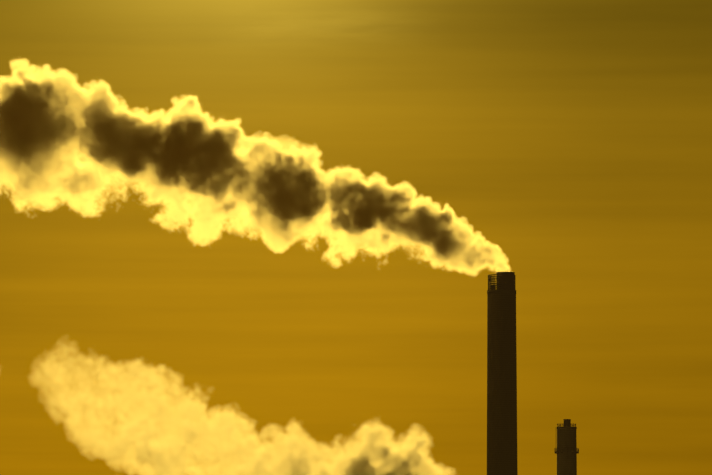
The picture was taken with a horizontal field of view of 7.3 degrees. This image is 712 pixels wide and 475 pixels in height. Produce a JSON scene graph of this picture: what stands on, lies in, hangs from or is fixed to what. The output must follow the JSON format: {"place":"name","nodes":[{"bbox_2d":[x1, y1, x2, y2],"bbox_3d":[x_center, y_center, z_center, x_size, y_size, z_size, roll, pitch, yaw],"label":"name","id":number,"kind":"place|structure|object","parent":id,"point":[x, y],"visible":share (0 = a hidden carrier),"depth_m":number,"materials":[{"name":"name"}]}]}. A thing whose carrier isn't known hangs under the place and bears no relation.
{"place":"outdoors","nodes":[
{"label":"outdoors","id":0,"kind":"place"},
{"bbox_2d":[0,0,711,474],"label":"sky","id":1,"kind":"structure","parent":0,"point":[238,237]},
{"bbox_2d":[487,272,517,474],"bbox_3d":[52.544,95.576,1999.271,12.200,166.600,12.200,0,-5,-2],"label":"chimney","id":2,"kind":"object","parent":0,"point":[501,390],"visible":1,"depth_m":1999.08,"materials":[{"name":"concrete"}]},
{"bbox_2d":[554,419,578,474],"bbox_3d":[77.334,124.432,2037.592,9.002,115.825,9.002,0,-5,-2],"label":"chimney","id":3,"kind":"object","parent":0,"point":[566,451],"visible":1,"depth_m":2038.74,"materials":[{"name":"concrete"}]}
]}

